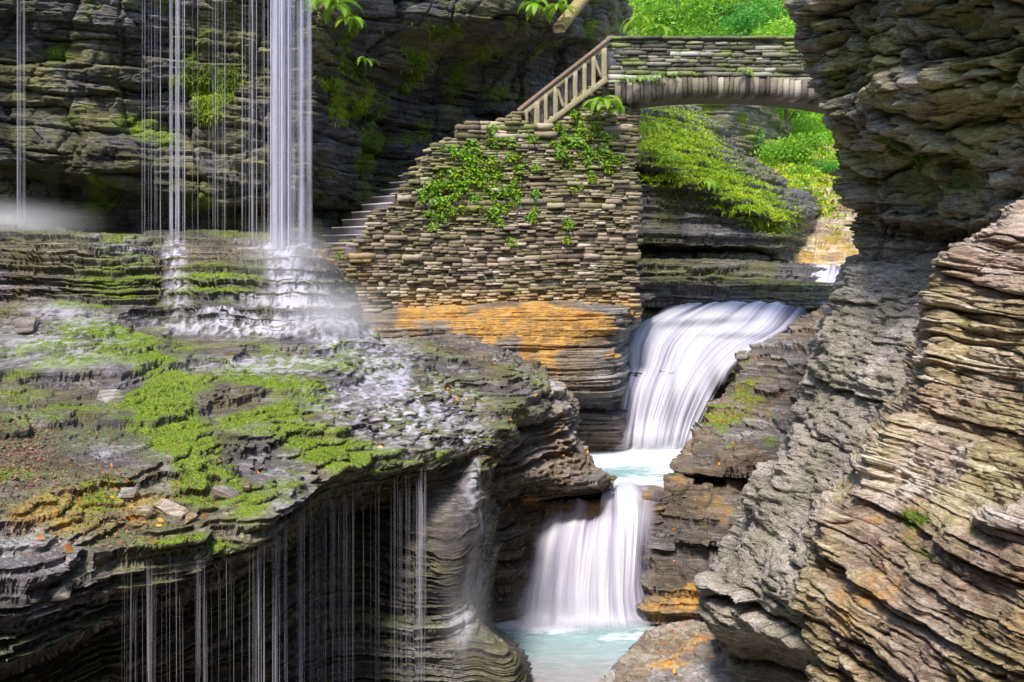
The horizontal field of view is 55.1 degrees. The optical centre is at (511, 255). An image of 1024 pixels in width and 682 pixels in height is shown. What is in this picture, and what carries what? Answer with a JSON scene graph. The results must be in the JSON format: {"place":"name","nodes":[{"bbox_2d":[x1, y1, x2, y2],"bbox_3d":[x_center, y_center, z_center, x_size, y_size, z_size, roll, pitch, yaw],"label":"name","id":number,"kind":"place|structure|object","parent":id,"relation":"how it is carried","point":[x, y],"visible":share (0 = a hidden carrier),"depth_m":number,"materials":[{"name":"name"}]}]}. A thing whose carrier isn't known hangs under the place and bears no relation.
{"place":"outdoors","nodes":[
{"label":"outdoors","id":0,"kind":"place"},
{"bbox_2d":[0,215,552,681],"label":"rock ledge","id":1,"kind":"object","parent":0,"point":[174,625],"visible":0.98,"depth_m":12.76,"materials":[{"name":"stone"}]},
{"bbox_2d":[47,585,71,601],"bbox_3d":[-3.608,2.712,7.811,0.189,0.158,0.175,-12,-8,13],"label":"loose rock","id":2,"kind":"object","parent":1,"relation":"on","point":[60,593],"visible":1,"depth_m":7.76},
{"bbox_2d":[0,391,222,599],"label":"leaf litter","id":3,"kind":"object","parent":1,"relation":"on","point":[39,459],"visible":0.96,"depth_m":9.31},
{"bbox_2d":[117,487,139,497],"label":"loose rock","id":4,"kind":"object","parent":1,"relation":"on","point":[129,492],"visible":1,"depth_m":9.26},
{"bbox_2d":[136,508,151,518],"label":"loose rock","id":5,"kind":"object","parent":1,"relation":"on","point":[147,512],"visible":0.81,"depth_m":8.99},
{"bbox_2d":[152,498,188,515],"bbox_3d":[-3.244,2.393,9.299,0.329,0.128,0.171,12,8,11],"label":"loose rock","id":6,"kind":"object","parent":1,"relation":"on","point":[167,506],"visible":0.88,"depth_m":9.27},
{"bbox_2d":[182,504,198,523],"bbox_3d":[-2.950,2.404,9.078,0.221,0.133,0.188,-20,3,-32],"label":"loose rock","id":7,"kind":"object","parent":1,"relation":"on","point":[191,516],"visible":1,"depth_m":9.01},
{"bbox_2d":[2,363,540,551],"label":"fallen leaves","id":8,"kind":"object","parent":1,"relation":"on","point":[69,548],"visible":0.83,"depth_m":9.14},
{"bbox_2d":[0,214,550,681],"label":"moss","id":9,"kind":"object","parent":1,"relation":"on","point":[280,418],"visible":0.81,"depth_m":12.65,"materials":[{"name":"plant"}]},
{"bbox_2d":[12,316,36,333],"bbox_3d":[-7.792,1.107,15.711,0.358,0.241,0.643,-3,7,-17],"label":"loose rock","id":10,"kind":"object","parent":9,"relation":"on","point":[24,325],"visible":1,"depth_m":15.46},
{"bbox_2d":[96,389,123,402],"bbox_3d":[-5.097,1.783,12.395,0.382,0.185,0.254,-10,-10,34],"label":"loose rock","id":11,"kind":"object","parent":9,"relation":"on","point":[111,395],"visible":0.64,"depth_m":12.30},
{"bbox_2d":[205,485,238,500],"bbox_3d":[-2.875,2.363,9.701,0.371,0.165,0.177,20,9,-3],"label":"loose rock","id":12,"kind":"object","parent":9,"relation":"on","point":[220,492],"visible":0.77,"depth_m":9.64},
{"bbox_2d":[242,482,251,491],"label":"loose rock","id":13,"kind":"object","parent":9,"relation":"on","point":[247,486],"visible":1,"depth_m":9.90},
{"bbox_2d":[166,235,398,385],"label":"running water","id":14,"kind":"structure","parent":1,"relation":"on","point":[292,301],"depth_m":18.52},
{"bbox_2d":[246,346,501,453],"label":"running water","id":15,"kind":"structure","parent":1,"relation":"on","point":[422,408],"depth_m":15.05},
{"bbox_2d":[395,369,481,636],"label":"running water","id":16,"kind":"structure","parent":1,"relation":"on","point":[398,389],"depth_m":13.88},
{"bbox_2d":[321,40,625,262],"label":"stone staircase","id":17,"kind":"structure","parent":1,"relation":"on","point":[352,228],"depth_m":22.84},
{"bbox_2d":[270,0,290,248],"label":"waterfall","id":18,"kind":"structure","parent":0,"point":[281,133],"depth_m":19.57,"materials":[{"name":"liquid"}]},
{"bbox_2d":[0,0,633,240],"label":"cliff","id":19,"kind":"structure","parent":0,"point":[93,139],"depth_m":22.40,"materials":[{"name":"stone"}]},
{"bbox_2d":[301,0,337,11],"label":"fern","id":20,"kind":"object","parent":19,"relation":"attached to","point":[307,4],"visible":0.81,"depth_m":20.80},
{"bbox_2d":[310,0,363,24],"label":"fern","id":21,"kind":"object","parent":19,"relation":"attached to","point":[329,8],"visible":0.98,"depth_m":20.73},
{"bbox_2d":[334,14,366,31],"bbox_3d":[-3.405,-4.870,20.702,0.670,0.453,0.678,0,0,-13],"label":"fern","id":22,"kind":"object","parent":19,"relation":"attached to","point":[351,22],"visible":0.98,"depth_m":20.74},
{"bbox_2d":[156,0,559,185],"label":"moss","id":23,"kind":"object","parent":19,"relation":"attached to","point":[213,96],"visible":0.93,"depth_m":22.41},
{"bbox_2d":[357,56,379,65],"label":"fern","id":24,"kind":"object","parent":19,"relation":"attached to","point":[369,60],"visible":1,"depth_m":20.93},
{"bbox_2d":[552,0,588,32],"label":"log","id":25,"kind":"object","parent":19,"relation":"attached to","point":[561,24],"visible":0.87,"depth_m":22.76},
{"bbox_2d":[517,0,551,20],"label":"fern","id":26,"kind":"object","parent":25,"relation":"on","point":[534,5],"visible":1,"depth_m":22.40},
{"bbox_2d":[541,0,578,22],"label":"fern","id":27,"kind":"object","parent":25,"relation":"on","point":[558,4],"visible":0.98,"depth_m":22.45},
{"bbox_2d":[620,15,663,35],"bbox_3d":[3.560,-6.178,26.631,1.265,0.662,0.938,0,0,0],"label":"fern","id":28,"kind":"object","parent":19,"relation":"attached to","point":[627,28],"visible":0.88,"depth_m":26.75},
{"bbox_2d":[635,23,674,35],"bbox_3d":[3.795,-5.867,25.947,1.138,0.583,0.892,0,0,0],"label":"fern","id":29,"kind":"object","parent":19,"relation":"attached to","point":[661,30],"visible":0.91,"depth_m":26.04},
{"bbox_2d":[359,292,655,451],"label":"bedrock","id":30,"kind":"structure","parent":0,"point":[580,348],"depth_m":21.83,"materials":[{"name":"stone"}]},
{"bbox_2d":[321,78,642,324],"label":"stone wall","id":31,"kind":"structure","parent":30,"relation":"on","point":[407,259],"depth_m":22.51,"materials":[{"name":"stone"}]},
{"bbox_2d":[416,188,428,196],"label":"wall plant","id":32,"kind":"object","parent":31,"relation":"attached to","point":[421,191],"depth_m":21.80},
{"bbox_2d":[424,177,437,188],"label":"wall plant","id":33,"kind":"object","parent":31,"relation":"attached to","point":[433,182],"depth_m":21.84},
{"bbox_2d":[426,222,437,231],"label":"wall plant","id":34,"kind":"object","parent":31,"relation":"attached to","point":[430,227],"depth_m":21.88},
{"bbox_2d":[424,183,439,195],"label":"wall plant","id":35,"kind":"object","parent":31,"relation":"attached to","point":[431,191],"depth_m":21.88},
{"bbox_2d":[431,195,444,207],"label":"wall plant","id":36,"kind":"object","parent":31,"relation":"attached to","point":[434,200],"depth_m":21.90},
{"bbox_2d":[433,190,446,201],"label":"wall plant","id":37,"kind":"object","parent":31,"relation":"attached to","point":[440,198],"depth_m":21.93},
{"bbox_2d":[435,212,447,223],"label":"wall plant","id":38,"kind":"object","parent":31,"relation":"attached to","point":[441,216],"depth_m":21.96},
{"bbox_2d":[445,166,460,177],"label":"wall plant","id":39,"kind":"object","parent":31,"relation":"attached to","point":[449,171],"depth_m":22.05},
{"bbox_2d":[445,177,460,187],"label":"wall plant","id":40,"kind":"object","parent":31,"relation":"attached to","point":[454,179],"depth_m":22.07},
{"bbox_2d":[447,148,460,157],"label":"wall plant","id":41,"kind":"object","parent":31,"relation":"attached to","point":[453,150],"depth_m":22.10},
{"bbox_2d":[448,144,463,156],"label":"wall plant","id":42,"kind":"object","parent":31,"relation":"attached to","point":[452,146],"depth_m":22.09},
{"bbox_2d":[455,203,470,214],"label":"wall plant","id":43,"kind":"object","parent":31,"relation":"attached to","point":[458,207],"depth_m":22.11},
{"bbox_2d":[456,173,470,185],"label":"wall plant","id":44,"kind":"object","parent":31,"relation":"attached to","point":[464,177],"depth_m":22.12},
{"bbox_2d":[458,180,470,191],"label":"wall plant","id":45,"kind":"object","parent":31,"relation":"attached to","point":[465,189],"depth_m":22.11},
{"bbox_2d":[459,148,476,160],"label":"wall plant","id":46,"kind":"object","parent":31,"relation":"attached to","point":[469,155],"depth_m":22.17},
{"bbox_2d":[463,165,473,178],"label":"wall plant","id":47,"kind":"object","parent":31,"relation":"attached to","point":[468,170],"depth_m":22.16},
{"bbox_2d":[462,162,475,172],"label":"wall plant","id":48,"kind":"object","parent":31,"relation":"attached to","point":[467,163],"depth_m":22.14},
{"bbox_2d":[462,173,477,184],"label":"wall plant","id":49,"kind":"object","parent":31,"relation":"attached to","point":[476,182],"depth_m":22.16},
{"bbox_2d":[465,139,481,150],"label":"wall plant","id":50,"kind":"object","parent":31,"relation":"attached to","point":[471,143],"depth_m":22.21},
{"bbox_2d":[470,166,480,177],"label":"wall plant","id":51,"kind":"object","parent":31,"relation":"attached to","point":[478,170],"depth_m":22.17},
{"bbox_2d":[475,181,491,191],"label":"wall plant","id":52,"kind":"object","parent":31,"relation":"attached to","point":[484,185],"depth_m":22.24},
{"bbox_2d":[484,135,495,146],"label":"wall plant","id":53,"kind":"object","parent":31,"relation":"attached to","point":[488,140],"depth_m":22.32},
{"bbox_2d":[484,160,499,169],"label":"wall plant","id":54,"kind":"object","parent":31,"relation":"attached to","point":[491,165],"depth_m":22.30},
{"bbox_2d":[486,207,497,218],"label":"wall plant","id":55,"kind":"object","parent":31,"relation":"attached to","point":[491,213],"depth_m":22.29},
{"bbox_2d":[486,123,500,134],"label":"wall plant","id":56,"kind":"object","parent":31,"relation":"attached to","point":[493,131],"depth_m":22.33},
{"bbox_2d":[491,203,505,215],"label":"wall plant","id":57,"kind":"object","parent":31,"relation":"attached to","point":[500,209],"depth_m":22.30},
{"bbox_2d":[493,218,506,226],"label":"wall plant","id":58,"kind":"object","parent":31,"relation":"attached to","point":[502,225],"depth_m":22.34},
{"bbox_2d":[494,186,508,197],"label":"wall plant","id":59,"kind":"object","parent":31,"relation":"attached to","point":[505,190],"depth_m":22.31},
{"bbox_2d":[503,151,517,162],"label":"wall plant","id":60,"kind":"object","parent":31,"relation":"attached to","point":[512,157],"depth_m":22.42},
{"bbox_2d":[503,136,518,146],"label":"wall plant","id":61,"kind":"object","parent":31,"relation":"attached to","point":[512,144],"depth_m":22.42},
{"bbox_2d":[506,238,518,246],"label":"wall plant","id":62,"kind":"object","parent":31,"relation":"attached to","point":[511,240],"depth_m":22.41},
{"bbox_2d":[510,173,522,186],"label":"wall plant","id":63,"kind":"object","parent":31,"relation":"attached to","point":[514,178],"depth_m":22.44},
{"bbox_2d":[510,189,522,199],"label":"wall plant","id":64,"kind":"object","parent":31,"relation":"attached to","point":[514,191],"depth_m":22.44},
{"bbox_2d":[512,164,526,174],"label":"wall plant","id":65,"kind":"object","parent":31,"relation":"attached to","point":[519,167],"depth_m":22.45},
{"bbox_2d":[524,134,539,143],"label":"wall plant","id":66,"kind":"object","parent":31,"relation":"attached to","point":[532,139],"depth_m":22.54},
{"bbox_2d":[529,189,540,199],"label":"wall plant","id":67,"kind":"object","parent":31,"relation":"attached to","point":[535,192],"depth_m":22.53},
{"bbox_2d":[552,119,565,132],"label":"wall plant","id":68,"kind":"object","parent":31,"relation":"attached to","point":[557,124],"depth_m":22.66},
{"bbox_2d":[554,144,567,154],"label":"wall plant","id":69,"kind":"object","parent":31,"relation":"attached to","point":[563,149],"depth_m":22.62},
{"bbox_2d":[517,36,612,133],"bbox_3d":[1.217,-3.927,22.749,2.223,2.360,0.172,0,0,0],"label":"stair railing","id":70,"kind":"object","parent":31,"relation":"on","point":[546,91],"visible":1,"depth_m":22.71,"materials":[{"name":"brown wood"}]},
{"bbox_2d":[561,152,574,164],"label":"wall plant","id":71,"kind":"object","parent":31,"relation":"attached to","point":[567,157],"depth_m":22.69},
{"bbox_2d":[562,233,573,245],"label":"wall plant","id":72,"kind":"object","parent":31,"relation":"attached to","point":[565,239],"depth_m":22.63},
{"bbox_2d":[562,219,576,229],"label":"wall plant","id":73,"kind":"object","parent":31,"relation":"attached to","point":[567,225],"depth_m":22.64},
{"bbox_2d":[568,136,584,148],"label":"wall plant","id":74,"kind":"object","parent":31,"relation":"attached to","point":[575,139],"depth_m":22.70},
{"bbox_2d":[571,111,582,120],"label":"wall plant","id":75,"kind":"object","parent":31,"relation":"attached to","point":[579,117],"depth_m":22.75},
{"bbox_2d":[571,133,586,145],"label":"wall plant","id":76,"kind":"object","parent":31,"relation":"attached to","point":[575,134],"depth_m":22.72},
{"bbox_2d":[574,120,589,131],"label":"wall plant","id":77,"kind":"object","parent":31,"relation":"attached to","point":[580,123],"depth_m":22.75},
{"bbox_2d":[581,130,593,142],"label":"wall plant","id":78,"kind":"object","parent":31,"relation":"attached to","point":[586,134],"depth_m":22.79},
{"bbox_2d":[581,154,593,162],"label":"wall plant","id":79,"kind":"object","parent":31,"relation":"attached to","point":[589,159],"depth_m":22.77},
{"bbox_2d":[582,145,593,153],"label":"wall plant","id":80,"kind":"object","parent":31,"relation":"attached to","point":[585,149],"depth_m":22.77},
{"bbox_2d":[583,95,622,119],"bbox_3d":[2.063,-3.369,22.539,0.973,0.585,1.034,0,0,0],"label":"fern","id":81,"kind":"object","parent":31,"relation":"attached to","point":[606,101],"visible":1,"depth_m":22.45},
{"bbox_2d":[598,159,608,167],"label":"wall plant","id":82,"kind":"object","parent":31,"relation":"attached to","point":[604,163],"depth_m":22.84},
{"bbox_2d":[598,131,609,141],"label":"wall plant","id":83,"kind":"object","parent":31,"relation":"attached to","point":[602,132],"depth_m":22.89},
{"bbox_2d":[597,142,612,154],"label":"wall plant","id":84,"kind":"object","parent":31,"relation":"attached to","point":[602,145],"depth_m":22.86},
{"bbox_2d":[601,105,628,117],"bbox_3d":[2.425,-3.325,22.714,0.495,0.264,0.694,0,0,-35],"label":"fern","id":85,"kind":"object","parent":31,"relation":"attached to","point":[617,110],"visible":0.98,"depth_m":22.72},
{"bbox_2d":[599,36,826,113],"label":"stone bridge","id":86,"kind":"structure","parent":31,"relation":"on","point":[704,69],"depth_m":22.93,"materials":[{"name":"stone"}]},
{"bbox_2d":[633,74,656,83],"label":"fern","id":87,"kind":"object","parent":86,"relation":"attached to","point":[644,77],"visible":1,"depth_m":22.75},
{"bbox_2d":[648,73,669,82],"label":"fern","id":88,"kind":"object","parent":86,"relation":"attached to","point":[659,74],"visible":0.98,"depth_m":22.82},
{"bbox_2d":[736,67,753,76],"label":"fern","id":89,"kind":"object","parent":86,"relation":"attached to","point":[748,70],"visible":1,"depth_m":22.73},
{"bbox_2d":[402,333,617,622],"bbox_3d":[-0.085,4.936,19.384,4.828,6.704,6.840,0,0,-25],"label":"rock shoulder","id":90,"kind":"object","parent":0,"point":[530,478],"visible":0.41,"depth_m":17.49},
{"bbox_2d":[492,615,654,681],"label":"pool","id":91,"kind":"structure","parent":0,"point":[554,652],"depth_m":16.07,"materials":[{"name":"liquid"}]},
{"bbox_2d":[522,481,649,626],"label":"waterfall","id":92,"kind":"structure","parent":0,"point":[584,570],"depth_m":17.30,"materials":[{"name":"white liquid"}]},
{"bbox_2d":[526,485,674,580],"bbox_3d":[1.663,5.717,19.046,3.455,2.497,2.951,0,0,0],"label":"cascade rock","id":93,"kind":"object","parent":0,"point":[658,497],"visible":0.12,"depth_m":18.39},
{"bbox_2d":[578,440,687,496],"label":"pool","id":94,"kind":"structure","parent":0,"point":[641,464],"depth_m":21.83,"materials":[{"name":"liquid"}]},
{"bbox_2d":[598,618,735,681],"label":"rock shelf","id":95,"kind":"object","parent":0,"point":[642,660],"visible":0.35,"depth_m":14.75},
{"bbox_2d":[618,301,801,443],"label":"waterfall","id":96,"kind":"structure","parent":0,"point":[696,358],"depth_m":24.41,"materials":[{"name":"white liquid"}]},
{"bbox_2d":[626,308,810,440],"bbox_3d":[5.420,3.404,26.248,6.690,4.001,5.168,0,0,0],"label":"cascade rock","id":97,"kind":"object","parent":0,"point":[719,386],"visible":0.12,"depth_m":24.75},
{"bbox_2d":[629,0,823,126],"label":"hillside","id":98,"kind":"structure","parent":0,"point":[717,25],"depth_m":61.82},
{"bbox_2d":[628,0,742,35],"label":"tree","id":99,"kind":"object","parent":98,"relation":"on","point":[677,21],"visible":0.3,"depth_m":48.93,"materials":[{"name":"green plant"}]},
{"bbox_2d":[627,0,833,139],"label":"undergrowth","id":100,"kind":"object","parent":98,"relation":"on","point":[815,116],"visible":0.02,"depth_m":60.16,"materials":[{"name":"green plant"}]},
{"bbox_2d":[687,0,785,18],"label":"tree","id":101,"kind":"object","parent":98,"relation":"on","point":[723,2],"visible":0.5,"depth_m":58.87,"materials":[{"name":"green plant"}]},
{"bbox_2d":[714,0,789,36],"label":"tree","id":102,"kind":"object","parent":98,"relation":"on","point":[743,21],"visible":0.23,"depth_m":51.32,"materials":[{"name":"green plant"}]},
{"bbox_2d":[753,125,766,145],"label":"tree","id":103,"kind":"object","parent":98,"relation":"on","point":[760,135],"visible":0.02,"depth_m":41.11,"materials":[{"name":"green plant"}]},
{"bbox_2d":[758,138,815,167],"bbox_3d":[11.159,-2.977,41.306,3.831,4.001,4.299,0,0,23],"label":"tree","id":104,"kind":"object","parent":98,"relation":"on","point":[769,156],"visible":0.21,"depth_m":39.85,"materials":[{"name":"green plant"}]},
{"bbox_2d":[749,11,832,139],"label":"tree","id":105,"kind":"object","parent":98,"relation":"on","point":[788,117],"visible":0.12,"depth_m":47.02,"materials":[{"name":"green plant"}]},
{"bbox_2d":[749,129,834,190],"bbox_3d":[11.932,-2.985,39.559,4.087,4.267,4.586,0,0,-11],"label":"tree","id":106,"kind":"object","parent":98,"relation":"on","point":[813,141],"visible":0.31,"depth_m":39.48,"materials":[{"name":"green plant"}]},
{"bbox_2d":[803,158,837,173],"bbox_3d":[12.341,-2.426,39.394,2.350,3.018,2.040,0,0,22],"label":"tree","id":107,"kind":"object","parent":98,"relation":"on","point":[825,167],"visible":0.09,"depth_m":39.11,"materials":[{"name":"green plant"}]},
{"bbox_2d":[822,149,839,167],"bbox_3d":[13.135,-2.607,39.580,3.554,3.307,3.167,0,0,12],"label":"tree","id":108,"kind":"object","parent":98,"relation":"on","point":[832,156],"visible":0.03,"depth_m":39.23,"materials":[{"name":"green plant"}]},
{"bbox_2d":[635,304,829,626],"bbox_3d":[6.085,4.375,21.814,4.978,6.596,12.188,0,0,21],"label":"rock bank","id":109,"kind":"object","parent":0,"point":[778,367],"visible":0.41,"depth_m":19.52,"materials":[{"name":"stone"}]},
{"bbox_2d":[508,334,796,681],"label":"fallen leaves","id":110,"kind":"object","parent":109,"relation":"on","point":[671,662],"visible":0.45,"depth_m":17.55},
{"bbox_2d":[633,104,833,312],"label":"gorge bank","id":111,"kind":"structure","parent":0,"point":[669,228],"depth_m":29.55,"materials":[{"name":"stone"}]},
{"bbox_2d":[639,122,667,137],"bbox_3d":[4.097,-3.638,28.607,0.831,0.477,0.784,0,0,37],"label":"fern","id":112,"kind":"object","parent":111,"relation":"on","point":[649,127],"visible":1,"depth_m":28.60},
{"bbox_2d":[655,153,685,169],"bbox_3d":[4.637,-2.712,28.546,0.843,0.505,0.782,0,0,-32],"label":"fern","id":113,"kind":"object","parent":111,"relation":"on","point":[670,156],"visible":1,"depth_m":28.59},
{"bbox_2d":[699,179,720,192],"bbox_3d":[5.816,-2.051,28.971,0.715,0.444,0.662,0,0,12],"label":"fern","id":114,"kind":"object","parent":111,"relation":"on","point":[712,182],"visible":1,"depth_m":28.77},
{"bbox_2d":[634,104,806,244],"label":"bank plants","id":115,"kind":"object","parent":111,"relation":"on","point":[682,136],"visible":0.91,"depth_m":30.52,"materials":[{"name":"plant"}]},
{"bbox_2d":[634,251,839,309],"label":"rock pavement","id":116,"kind":"structure","parent":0,"point":[707,292],"depth_m":28.16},
{"bbox_2d":[692,104,786,158],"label":"cliff","id":117,"kind":"structure","parent":0,"point":[742,122],"depth_m":40.60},
{"bbox_2d":[762,143,858,265],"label":"lit rocks","id":118,"kind":"object","parent":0,"point":[826,245],"visible":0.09,"depth_m":34.39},
{"bbox_2d":[756,138,850,228],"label":"bank plants","id":119,"kind":"object","parent":118,"relation":"on","point":[815,184],"visible":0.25,"depth_m":38.22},
{"bbox_2d":[811,264,840,284],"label":"waterfall","id":120,"kind":"structure","parent":0,"point":[829,274],"depth_m":29.83,"materials":[{"name":"white liquid"}]},
{"bbox_2d":[694,0,1023,681],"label":"gorge wall","id":121,"kind":"structure","parent":0,"point":[921,103],"depth_m":12.43,"materials":[{"name":"stone"}]},
{"bbox_2d":[789,195,1023,681],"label":"foreground rock","id":122,"kind":"object","parent":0,"point":[913,536],"visible":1,"depth_m":7.13,"materials":[{"name":"stone"}]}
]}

